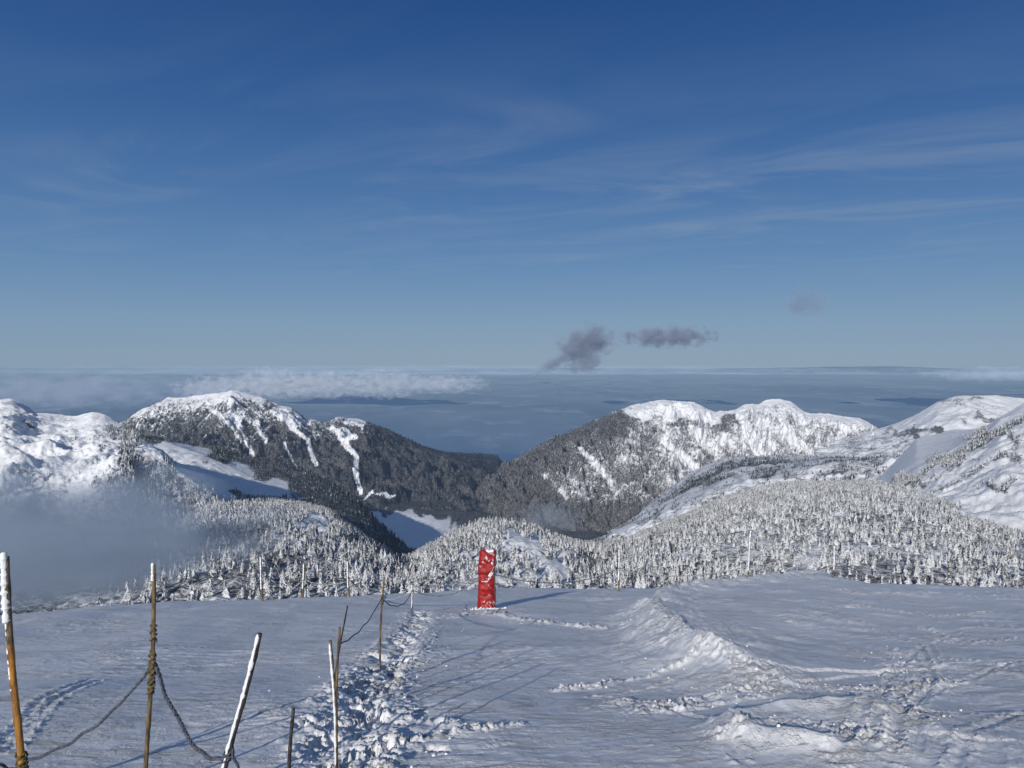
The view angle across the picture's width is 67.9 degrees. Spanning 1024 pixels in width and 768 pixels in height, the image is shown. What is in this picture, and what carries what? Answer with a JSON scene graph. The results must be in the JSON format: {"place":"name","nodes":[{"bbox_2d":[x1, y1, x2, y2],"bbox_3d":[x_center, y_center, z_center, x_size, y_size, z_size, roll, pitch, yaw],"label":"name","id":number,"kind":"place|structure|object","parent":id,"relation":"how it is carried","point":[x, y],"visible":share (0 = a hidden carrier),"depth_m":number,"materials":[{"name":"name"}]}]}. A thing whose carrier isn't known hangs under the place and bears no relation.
{"place":"outdoors","nodes":[
{"label":"outdoors","id":0,"kind":"place"},
{"bbox_2d":[0,398,235,574],"bbox_3d":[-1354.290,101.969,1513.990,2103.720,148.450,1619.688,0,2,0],"label":"snowy ridge","id":1,"kind":"structure","parent":0,"point":[54,447],"depth_m":1000.92,"materials":[{"name":"snow"}]},
{"bbox_2d":[4,412,235,562],"bbox_3d":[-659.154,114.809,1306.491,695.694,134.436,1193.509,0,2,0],"label":"summit forest","id":2,"kind":"object","parent":1,"relation":"on","point":[133,435],"visible":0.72,"depth_m":993.29,"materials":[{"name":"white wood"}]},
{"bbox_2d":[141,437,409,554],"bbox_3d":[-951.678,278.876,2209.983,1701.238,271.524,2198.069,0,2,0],"label":"meadow ridge","id":3,"kind":"structure","parent":0,"point":[230,475],"depth_m":2051.06,"materials":[{"name":"snow"}]},
{"bbox_2d":[141,434,413,555],"bbox_3d":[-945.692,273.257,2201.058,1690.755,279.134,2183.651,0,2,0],"label":"ridge forest","id":4,"kind":"object","parent":3,"relation":"on","point":[219,452],"visible":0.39,"depth_m":2029.06,"materials":[{"name":"plant"}]},
{"bbox_2d":[120,390,500,511],"bbox_3d":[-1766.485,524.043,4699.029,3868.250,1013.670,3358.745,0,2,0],"label":"forested mountain","id":5,"kind":"structure","parent":0,"point":[292,423],"depth_m":3940.26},
{"bbox_2d":[118,399,502,510],"bbox_3d":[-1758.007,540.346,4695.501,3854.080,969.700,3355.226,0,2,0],"label":"mountain forest","id":6,"kind":"object","parent":5,"relation":"on","point":[467,457],"visible":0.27,"depth_m":3931.05,"materials":[{"name":"plant"}]},
{"bbox_2d":[368,495,605,549],"bbox_3d":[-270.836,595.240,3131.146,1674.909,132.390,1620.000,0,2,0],"label":"valley meadow","id":7,"kind":"structure","parent":0,"point":[412,527],"depth_m":3152.12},
{"bbox_2d":[367,493,601,548],"bbox_3d":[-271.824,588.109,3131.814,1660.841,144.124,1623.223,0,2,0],"label":"valley forest","id":8,"kind":"object","parent":7,"relation":"on","point":[419,510],"visible":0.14,"depth_m":3345.39,"materials":[{"name":"plant"}]},
{"bbox_2d":[0,569,1023,767],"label":"snow slope","id":9,"kind":"structure","parent":0,"point":[528,661],"depth_m":10.12,"materials":[{"name":"snow"}]},
{"bbox_2d":[0,552,28,767],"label":"fence pole","id":10,"kind":"object","parent":9,"relation":"on","point":[7,621],"visible":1,"depth_m":5.31,"materials":[{"name":"brown wood"}]},
{"bbox_2d":[26,666,149,761],"bbox_3d":[-3.006,2.333,5.381,0.903,0.684,0.038,0,2,-5],"label":"fence rope","id":11,"kind":"object","parent":10,"relation":"attached to","point":[94,726],"visible":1,"depth_m":5.38,"materials":[{"name":"fabric"}]},
{"bbox_2d":[143,563,157,767],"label":"fence pole","id":12,"kind":"object","parent":9,"relation":"on","point":[151,673],"visible":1,"depth_m":5.39,"materials":[{"name":"brown wood"}]},
{"bbox_2d":[154,662,223,760],"bbox_3d":[-2.295,2.325,5.420,0.544,0.742,0.042,0,2,0],"label":"fence rope","id":13,"kind":"object","parent":12,"relation":"attached to","point":[182,725],"visible":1,"depth_m":5.41,"materials":[{"name":"fabric"}]},
{"bbox_2d":[221,632,261,767],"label":"fence pole","id":14,"kind":"object","parent":9,"relation":"on","point":[227,755],"visible":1,"depth_m":5.40,"materials":[{"name":"white wood"}]},
{"bbox_2d":[231,746,239,767],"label":"fence rope","id":15,"kind":"object","parent":14,"relation":"attached to","point":[234,760],"visible":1,"depth_m":5.42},
{"bbox_2d":[260,557,263,600],"bbox_3d":[-9.368,7.496,28.471,0.161,2.068,0.097,0,2,0],"label":"fence pole","id":16,"kind":"object","parent":9,"relation":"on","point":[261,588],"visible":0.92,"depth_m":28.43,"materials":[{"name":"white wood"}]},
{"bbox_2d":[287,708,294,767],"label":"fence pole","id":17,"kind":"object","parent":9,"relation":"on","point":[290,739],"visible":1,"depth_m":5.50,"materials":[{"name":"brown wood"}]},
{"bbox_2d":[301,563,304,597],"bbox_3d":[-8.206,7.926,29.850,0.158,1.753,0.101,0,2,0],"label":"fence pole","id":18,"kind":"object","parent":9,"relation":"on","point":[303,578],"visible":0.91,"depth_m":29.82,"materials":[{"name":"white wood"}]},
{"bbox_2d":[263,580,302,597],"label":"fence rope","id":19,"kind":"object","parent":18,"relation":"attached to","point":[283,593],"visible":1,"depth_m":29.18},
{"bbox_2d":[305,579,346,585],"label":"fence rope","id":20,"kind":"object","parent":18,"relation":"attached to","point":[325,584],"visible":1,"depth_m":30.34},
{"bbox_2d":[329,640,337,767],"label":"fence pole","id":21,"kind":"object","parent":9,"relation":"on","point":[334,704],"visible":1,"depth_m":5.57,"materials":[{"name":"white wood"}]},
{"bbox_2d":[335,627,340,720],"bbox_3d":[-1.646,2.911,7.175,0.073,1.245,0.030,0,2,0],"label":"fence pole","id":22,"kind":"object","parent":9,"relation":"on","point":[337,660],"visible":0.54,"depth_m":7.16,"materials":[{"name":"brown wood"}]},
{"bbox_2d":[332,606,347,696],"bbox_3d":[-1.960,3.160,8.570,0.238,1.335,0.025,0,2,0],"label":"fence pole","id":23,"kind":"object","parent":9,"relation":"on","point":[342,635],"visible":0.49,"depth_m":8.55,"materials":[{"name":"brown wood"}]},
{"bbox_2d":[347,561,349,596],"bbox_3d":[-6.635,8.109,30.842,0.144,1.876,0.097,0,2,0],"label":"fence pole","id":24,"kind":"object","parent":9,"relation":"on","point":[348,588],"visible":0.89,"depth_m":30.81,"materials":[{"name":"white wood"}]},
{"bbox_2d":[379,577,384,667],"bbox_3d":[-2.037,3.841,11.866,0.114,1.658,0.062,0,2,0],"label":"fence pole","id":25,"kind":"object","parent":9,"relation":"on","point":[381,604],"visible":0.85,"depth_m":11.85,"materials":[{"name":"brown wood"}]},
{"bbox_2d":[341,595,382,643],"bbox_3d":[-1.975,3.115,10.207,0.029,0.494,3.269,0,2,-1],"label":"fence rope","id":26,"kind":"object","parent":25,"relation":"attached to","point":[365,623],"visible":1,"depth_m":10.25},
{"bbox_2d":[411,584,412,613],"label":"fence pole","id":27,"kind":"object","parent":9,"relation":"on","point":[412,600],"visible":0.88,"depth_m":22.03,"materials":[{"name":"white wood"}]},
{"bbox_2d":[348,579,410,599],"bbox_3d":[-4.771,6.968,26.439,0.051,2.202,9.527,-1,2,-23],"label":"fence rope","id":28,"kind":"object","parent":27,"relation":"attached to","point":[379,599],"visible":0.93,"depth_m":25.95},
{"bbox_2d":[413,579,477,596],"bbox_3d":[-1.972,6.225,23.355,0.053,0.606,3.204,1,2,35],"label":"fence rope","id":29,"kind":"object","parent":27,"relation":"attached to","point":[446,594],"visible":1,"depth_m":23.33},
{"bbox_2d":[477,548,496,607],"bbox_3d":[-0.808,6.374,24.652,0.626,2.070,0.554,2,2,-6],"label":"padded safety post","id":30,"kind":"object","parent":9,"relation":"on","point":[486,581],"visible":0.93,"depth_m":24.48,"materials":[{"name":"red plastic"}]},
{"bbox_2d":[618,549,619,590],"bbox_3d":[4.914,8.750,34.904,0.105,2.352,0.094,0,2,0],"label":"fence pole","id":31,"kind":"object","parent":9,"relation":"on","point":[619,571],"visible":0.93,"depth_m":34.87,"materials":[{"name":"white wood"}]},
{"bbox_2d":[495,568,618,582],"bbox_3d":[2.183,7.322,29.779,0.057,2.635,11.531,1,2,28],"label":"fence rope","id":32,"kind":"object","parent":31,"relation":"attached to","point":[554,582],"visible":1,"depth_m":28.57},
{"bbox_2d":[620,566,747,576],"bbox_3d":[8.584,9.009,37.121,8.562,1.104,0.065,-1,2,-31],"label":"fence rope","id":33,"kind":"object","parent":31,"relation":"attached to","point":[682,576],"visible":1,"depth_m":36.91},
{"bbox_2d":[252,577,1008,767],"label":"loose snow chunks","id":34,"kind":"object","parent":9,"relation":"on","point":[481,608],"visible":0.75,"depth_m":9.20,"materials":[{"name":"snow"}]},
{"bbox_2d":[747,530,750,577],"bbox_3d":[12.235,9.185,39.330,0.269,3.234,0.102,0,2,0],"label":"fence pole","id":35,"kind":"object","parent":9,"relation":"on","point":[749,554],"visible":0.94,"depth_m":39.29,"materials":[{"name":"white wood"}]},
{"bbox_2d":[750,565,833,573],"bbox_3d":[14.645,9.702,39.776,4.867,0.654,0.063,0,2,-10],"label":"fence rope","id":36,"kind":"object","parent":35,"relation":"attached to","point":[804,573],"visible":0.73,"depth_m":39.92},
{"bbox_2d":[833,546,834,577],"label":"fence pole","id":37,"kind":"object","parent":9,"relation":"on","point":[834,562],"visible":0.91,"depth_m":40.17,"materials":[{"name":"white wood"}]},
{"bbox_2d":[0,367,1023,461],"bbox_3d":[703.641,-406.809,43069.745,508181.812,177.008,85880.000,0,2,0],"label":"lowland ground","id":38,"kind":"structure","parent":0,"point":[510,416],"depth_m":23117.30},
{"bbox_2d":[0,482,1023,614],"bbox_3d":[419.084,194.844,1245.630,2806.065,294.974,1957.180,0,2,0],"label":"wooded foothill","id":39,"kind":"structure","parent":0,"point":[50,590],"depth_m":392.49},
{"bbox_2d":[238,585,244,597],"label":"snowy fir tree","id":40,"kind":"object","parent":39,"relation":"on","point":[242,594],"visible":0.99,"depth_m":304.76,"materials":[{"name":"snow"}]},
{"bbox_2d":[249,568,255,585],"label":"snowy fir tree","id":41,"kind":"object","parent":39,"relation":"on","point":[252,578],"visible":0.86,"depth_m":327.13,"materials":[{"name":"snow"}]},
{"bbox_2d":[252,577,256,594],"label":"snowy fir tree","id":42,"kind":"object","parent":39,"relation":"on","point":[254,591],"visible":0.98,"depth_m":312.47,"materials":[{"name":"snow"}]},
{"bbox_2d":[259,552,265,565],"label":"snowy fir tree","id":43,"kind":"object","parent":39,"relation":"on","point":[263,562],"visible":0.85,"depth_m":359.45,"materials":[{"name":"snow"}]},
{"bbox_2d":[265,580,272,595],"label":"snowy fir tree","id":44,"kind":"object","parent":39,"relation":"on","point":[268,591],"visible":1,"depth_m":305.00,"materials":[{"name":"snow"}]},
{"bbox_2d":[268,565,273,582],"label":"snowy fir tree","id":45,"kind":"object","parent":39,"relation":"on","point":[270,576],"visible":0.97,"depth_m":336.66,"materials":[{"name":"snow"}]},
{"bbox_2d":[280,570,287,587],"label":"snowy fir tree","id":46,"kind":"object","parent":39,"relation":"on","point":[284,582],"visible":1,"depth_m":323.92,"materials":[{"name":"snow"}]},
{"bbox_2d":[285,579,292,594],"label":"snowy fir tree","id":47,"kind":"object","parent":39,"relation":"on","point":[288,589],"visible":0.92,"depth_m":306.30,"materials":[{"name":"snow"}]},
{"bbox_2d":[285,560,293,576],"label":"snowy fir tree","id":48,"kind":"object","parent":39,"relation":"on","point":[288,569],"visible":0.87,"depth_m":357.54,"materials":[{"name":"snow"}]},
{"bbox_2d":[296,561,302,577],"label":"snowy fir tree","id":49,"kind":"object","parent":39,"relation":"on","point":[299,572],"visible":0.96,"depth_m":345.36,"materials":[{"name":"snow"}]},
{"bbox_2d":[297,539,302,551],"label":"snowy fir tree","id":50,"kind":"object","parent":39,"relation":"on","point":[300,544],"visible":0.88,"depth_m":420.55,"materials":[{"name":"snow"}]},
{"bbox_2d":[306,565,310,580],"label":"snowy fir tree","id":51,"kind":"object","parent":39,"relation":"on","point":[308,575],"visible":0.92,"depth_m":341.04,"materials":[{"name":"snow"}]},
{"bbox_2d":[307,543,312,556],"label":"snowy fir tree","id":52,"kind":"object","parent":39,"relation":"on","point":[309,551],"visible":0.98,"depth_m":404.54,"materials":[{"name":"snow"}]},
{"bbox_2d":[317,573,324,592],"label":"snowy fir tree","id":53,"kind":"object","parent":39,"relation":"on","point":[320,588],"visible":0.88,"depth_m":316.00,"materials":[{"name":"snow"}]},
{"bbox_2d":[318,562,323,577],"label":"snowy fir tree","id":54,"kind":"object","parent":39,"relation":"on","point":[321,572],"visible":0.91,"depth_m":353.25,"materials":[{"name":"snow"}]},
{"bbox_2d":[338,563,341,577],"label":"snowy fir tree","id":55,"kind":"object","parent":39,"relation":"on","point":[340,573],"visible":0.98,"depth_m":352.55,"materials":[{"name":"snow"}]},
{"bbox_2d":[350,565,354,579],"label":"snowy fir tree","id":56,"kind":"object","parent":39,"relation":"on","point":[352,576],"visible":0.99,"depth_m":351.18,"materials":[{"name":"snow"}]},
{"bbox_2d":[362,569,368,585],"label":"snowy fir tree","id":57,"kind":"object","parent":39,"relation":"on","point":[365,576],"visible":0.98,"depth_m":334.25,"materials":[{"name":"snow"}]},
{"bbox_2d":[389,579,392,593],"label":"snowy fir tree","id":58,"kind":"object","parent":39,"relation":"on","point":[390,588],"visible":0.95,"depth_m":322.96,"materials":[{"name":"snow"}]},
{"bbox_2d":[407,579,413,592],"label":"snowy fir tree","id":59,"kind":"object","parent":39,"relation":"on","point":[409,587],"visible":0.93,"depth_m":313.45,"materials":[{"name":"snow"}]},
{"bbox_2d":[425,570,429,585],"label":"snowy fir tree","id":60,"kind":"object","parent":39,"relation":"on","point":[427,580],"visible":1,"depth_m":329.48,"materials":[{"name":"snow"}]},
{"bbox_2d":[471,561,476,576],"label":"snowy fir tree","id":61,"kind":"object","parent":39,"relation":"on","point":[473,573],"visible":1,"depth_m":342.56,"materials":[{"name":"snow"}]},
{"bbox_2d":[473,542,478,555],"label":"snowy fir tree","id":62,"kind":"object","parent":39,"relation":"on","point":[476,551],"visible":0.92,"depth_m":409.93,"materials":[{"name":"snow"}]},
{"bbox_2d":[512,553,520,570],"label":"snowy fir tree","id":63,"kind":"object","parent":39,"relation":"on","point":[515,564],"visible":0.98,"depth_m":347.99,"materials":[{"name":"snow"}]},
{"bbox_2d":[64,479,1023,605],"bbox_3d":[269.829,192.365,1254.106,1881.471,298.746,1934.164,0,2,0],"label":"frosted fir forest","id":64,"kind":"object","parent":39,"relation":"on","point":[691,521],"visible":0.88,"depth_m":522.15,"materials":[{"name":"white plant"}]},
{"bbox_2d":[544,572,549,587],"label":"snowy fir tree","id":65,"kind":"object","parent":39,"relation":"on","point":[547,585],"visible":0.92,"depth_m":308.84,"materials":[{"name":"snow"}]},
{"bbox_2d":[600,570,604,585],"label":"snowy fir tree","id":66,"kind":"object","parent":39,"relation":"on","point":[602,580],"visible":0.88,"depth_m":317.02,"materials":[{"name":"snow"}]},
{"bbox_2d":[607,568,612,584],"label":"snowy fir tree","id":67,"kind":"object","parent":39,"relation":"on","point":[610,580],"visible":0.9,"depth_m":312.29,"materials":[{"name":"snow"}]},
{"bbox_2d":[623,568,628,584],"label":"snowy fir tree","id":68,"kind":"object","parent":39,"relation":"on","point":[625,579],"visible":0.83,"depth_m":346.72,"materials":[{"name":"snow"}]},
{"bbox_2d":[634,571,639,587],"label":"snowy fir tree","id":69,"kind":"object","parent":39,"relation":"on","point":[637,583],"visible":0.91,"depth_m":306.27,"materials":[{"name":"snow"}]},
{"bbox_2d":[692,558,695,572],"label":"snowy fir tree","id":70,"kind":"object","parent":39,"relation":"on","point":[693,567],"visible":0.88,"depth_m":390.35,"materials":[{"name":"snow"}]},
{"bbox_2d":[730,561,735,576],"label":"snowy fir tree","id":71,"kind":"object","parent":39,"relation":"on","point":[733,571],"visible":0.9,"depth_m":343.50,"materials":[{"name":"snow"}]},
{"bbox_2d":[774,556,778,571],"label":"snowy fir tree","id":72,"kind":"object","parent":39,"relation":"on","point":[775,566],"visible":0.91,"depth_m":360.58,"materials":[{"name":"snow"}]},
{"bbox_2d":[780,548,785,562],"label":"snowy fir tree","id":73,"kind":"object","parent":39,"relation":"on","point":[783,557],"visible":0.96,"depth_m":383.02,"materials":[{"name":"snow"}]},
{"bbox_2d":[788,543,793,559],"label":"snowy fir tree","id":74,"kind":"object","parent":39,"relation":"on","point":[790,555],"visible":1,"depth_m":385.45,"materials":[{"name":"snow"}]},
{"bbox_2d":[792,554,797,567],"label":"snowy fir tree","id":75,"kind":"object","parent":39,"relation":"on","point":[794,565],"visible":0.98,"depth_m":371.76,"materials":[{"name":"snow"}]},
{"bbox_2d":[821,551,826,567],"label":"snowy fir tree","id":76,"kind":"object","parent":39,"relation":"on","point":[824,562],"visible":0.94,"depth_m":356.76,"materials":[{"name":"snow"}]},
{"bbox_2d":[873,562,878,577],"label":"snowy fir tree","id":77,"kind":"object","parent":39,"relation":"on","point":[875,573],"visible":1,"depth_m":333.17,"materials":[{"name":"snow"}]},
{"bbox_2d":[895,556,900,572],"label":"snowy fir tree","id":78,"kind":"object","parent":39,"relation":"on","point":[898,567],"visible":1,"depth_m":343.82,"materials":[{"name":"snow"}]},
{"bbox_2d":[905,570,910,583],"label":"snowy fir tree","id":79,"kind":"object","parent":39,"relation":"on","point":[907,581],"visible":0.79,"depth_m":316.82,"materials":[{"name":"snow"}]},
{"bbox_2d":[906,552,910,566],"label":"snowy fir tree","id":80,"kind":"object","parent":39,"relation":"on","point":[908,562],"visible":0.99,"depth_m":354.10,"materials":[{"name":"snow"}]},
{"bbox_2d":[917,560,921,574],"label":"snowy fir tree","id":81,"kind":"object","parent":39,"relation":"on","point":[919,569],"visible":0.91,"depth_m":339.54,"materials":[{"name":"snow"}]},
{"bbox_2d":[920,533,925,546],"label":"snowy fir tree","id":82,"kind":"object","parent":39,"relation":"on","point":[922,542],"visible":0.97,"depth_m":435.60,"materials":[{"name":"snow"}]},
{"bbox_2d":[923,559,930,574],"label":"snowy fir tree","id":83,"kind":"object","parent":39,"relation":"on","point":[927,570],"visible":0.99,"depth_m":339.06,"materials":[{"name":"snow"}]},
{"bbox_2d":[931,552,934,567],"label":"snowy fir tree","id":84,"kind":"object","parent":39,"relation":"on","point":[932,562],"visible":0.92,"depth_m":361.86,"materials":[{"name":"snow"}]},
{"bbox_2d":[944,567,950,582],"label":"snowy fir tree","id":85,"kind":"object","parent":39,"relation":"on","point":[948,578],"visible":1,"depth_m":329.75,"materials":[{"name":"snow"}]},
{"bbox_2d":[948,557,953,571],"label":"snowy fir tree","id":86,"kind":"object","parent":39,"relation":"on","point":[951,565],"visible":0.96,"depth_m":350.97,"materials":[{"name":"snow"}]},
{"bbox_2d":[954,568,959,581],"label":"snowy fir tree","id":87,"kind":"object","parent":39,"relation":"on","point":[957,578],"visible":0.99,"depth_m":331.35,"materials":[{"name":"snow"}]},
{"bbox_2d":[957,559,962,572],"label":"snowy fir tree","id":88,"kind":"object","parent":39,"relation":"on","point":[960,568],"visible":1,"depth_m":350.87,"materials":[{"name":"snow"}]},
{"bbox_2d":[961,573,967,585],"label":"snowy fir tree","id":89,"kind":"object","parent":39,"relation":"on","point":[965,581],"visible":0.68,"depth_m":308.63,"materials":[{"name":"snow"}]},
{"bbox_2d":[962,557,966,571],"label":"snowy fir tree","id":90,"kind":"object","parent":39,"relation":"on","point":[963,565],"visible":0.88,"depth_m":363.80,"materials":[{"name":"snow"}]},
{"bbox_2d":[979,574,986,586],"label":"snowy fir tree","id":91,"kind":"object","parent":39,"relation":"on","point":[983,584],"visible":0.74,"depth_m":307.31,"materials":[{"name":"snow"}]},
{"bbox_2d":[983,558,989,570],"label":"snowy fir tree","id":92,"kind":"object","parent":39,"relation":"on","point":[986,568],"visible":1,"depth_m":393.36,"materials":[{"name":"snow"}]},
{"bbox_2d":[986,573,993,586],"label":"snowy fir tree","id":93,"kind":"object","parent":39,"relation":"on","point":[990,583],"visible":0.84,"depth_m":313.78,"materials":[{"name":"snow"}]},
{"bbox_2d":[1001,565,1007,578],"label":"snowy fir tree","id":94,"kind":"object","parent":39,"relation":"on","point":[1004,572],"visible":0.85,"depth_m":373.18,"materials":[{"name":"snow"}]},
{"bbox_2d":[1013,567,1020,579],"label":"snowy fir tree","id":95,"kind":"object","parent":39,"relation":"on","point":[1017,575],"visible":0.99,"depth_m":365.60,"materials":[{"name":"snow"}]},
{"bbox_2d":[0,0,1023,367],"label":"sky","id":96,"kind":"structure","parent":0,"point":[184,183],"materials":[{"name":"blue"}]},
{"bbox_2d":[29,394,1023,405],"bbox_3d":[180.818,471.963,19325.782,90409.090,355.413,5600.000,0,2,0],"label":"distant wooded hills","id":97,"kind":"structure","parent":0,"point":[377,400],"depth_m":17585.55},
{"bbox_2d":[533,382,611,384],"bbox_3d":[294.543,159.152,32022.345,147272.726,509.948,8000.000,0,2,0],"label":"distant low hills","id":98,"kind":"structure","parent":0,"point":[547,382],"depth_m":30918.31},
{"bbox_2d":[135,366,1023,372],"bbox_3d":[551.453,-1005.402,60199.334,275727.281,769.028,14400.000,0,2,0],"label":"distant snowy hills","id":99,"kind":"structure","parent":0,"point":[879,369],"depth_m":58123.00,"materials":[{"name":"snow"}]},
{"bbox_2d":[463,399,878,532],"bbox_3d":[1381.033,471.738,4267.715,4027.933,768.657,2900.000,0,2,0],"label":"rocky mountain","id":100,"kind":"structure","parent":0,"point":[758,429],"depth_m":3775.27,"materials":[{"name":"snow"}]},
{"bbox_2d":[467,410,668,532],"bbox_3d":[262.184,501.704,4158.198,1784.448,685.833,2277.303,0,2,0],"label":"mountain forest","id":101,"kind":"object","parent":100,"relation":"on","point":[513,471],"visible":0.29,"depth_m":3735.16,"materials":[{"name":"plant"}]},
{"bbox_2d":[470,411,859,531],"bbox_3d":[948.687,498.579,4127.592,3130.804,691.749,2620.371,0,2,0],"label":"rocky mountain forest","id":102,"kind":"object","parent":100,"relation":"on","point":[627,463],"visible":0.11,"depth_m":3758.53,"materials":[{"name":"grey wood"}]},
{"bbox_2d":[587,451,903,542],"bbox_3d":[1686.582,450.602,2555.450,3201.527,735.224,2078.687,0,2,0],"label":"dark wooded ridge","id":103,"kind":"structure","parent":0,"point":[729,487],"depth_m":2568.75,"materials":[{"name":"snow"}]},
{"bbox_2d":[587,448,907,542],"bbox_3d":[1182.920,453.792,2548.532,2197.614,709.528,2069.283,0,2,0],"label":"dark ridge forest","id":104,"kind":"object","parent":103,"relation":"on","point":[681,488],"visible":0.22,"depth_m":2899.57,"materials":[{"name":"plant"}]},
{"bbox_2d":[814,395,1023,457],"bbox_3d":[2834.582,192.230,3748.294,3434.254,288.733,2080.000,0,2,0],"label":"pale snow summit","id":105,"kind":"structure","parent":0,"point":[961,413],"depth_m":3447.04,"materials":[{"name":"snow"}]},
{"bbox_2d":[875,403,1023,532],"bbox_3d":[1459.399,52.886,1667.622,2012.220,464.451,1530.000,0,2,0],"label":"open snow slope","id":106,"kind":"structure","parent":0,"point":[998,506],"depth_m":1368.73,"materials":[{"name":"snow"}]},
{"bbox_2d":[892,415,1023,509],"bbox_3d":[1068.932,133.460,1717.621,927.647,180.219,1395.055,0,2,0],"label":"slope forest","id":107,"kind":"object","parent":106,"relation":"on","point":[897,477],"visible":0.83,"depth_m":1557.02,"materials":[{"name":"grey wood"}]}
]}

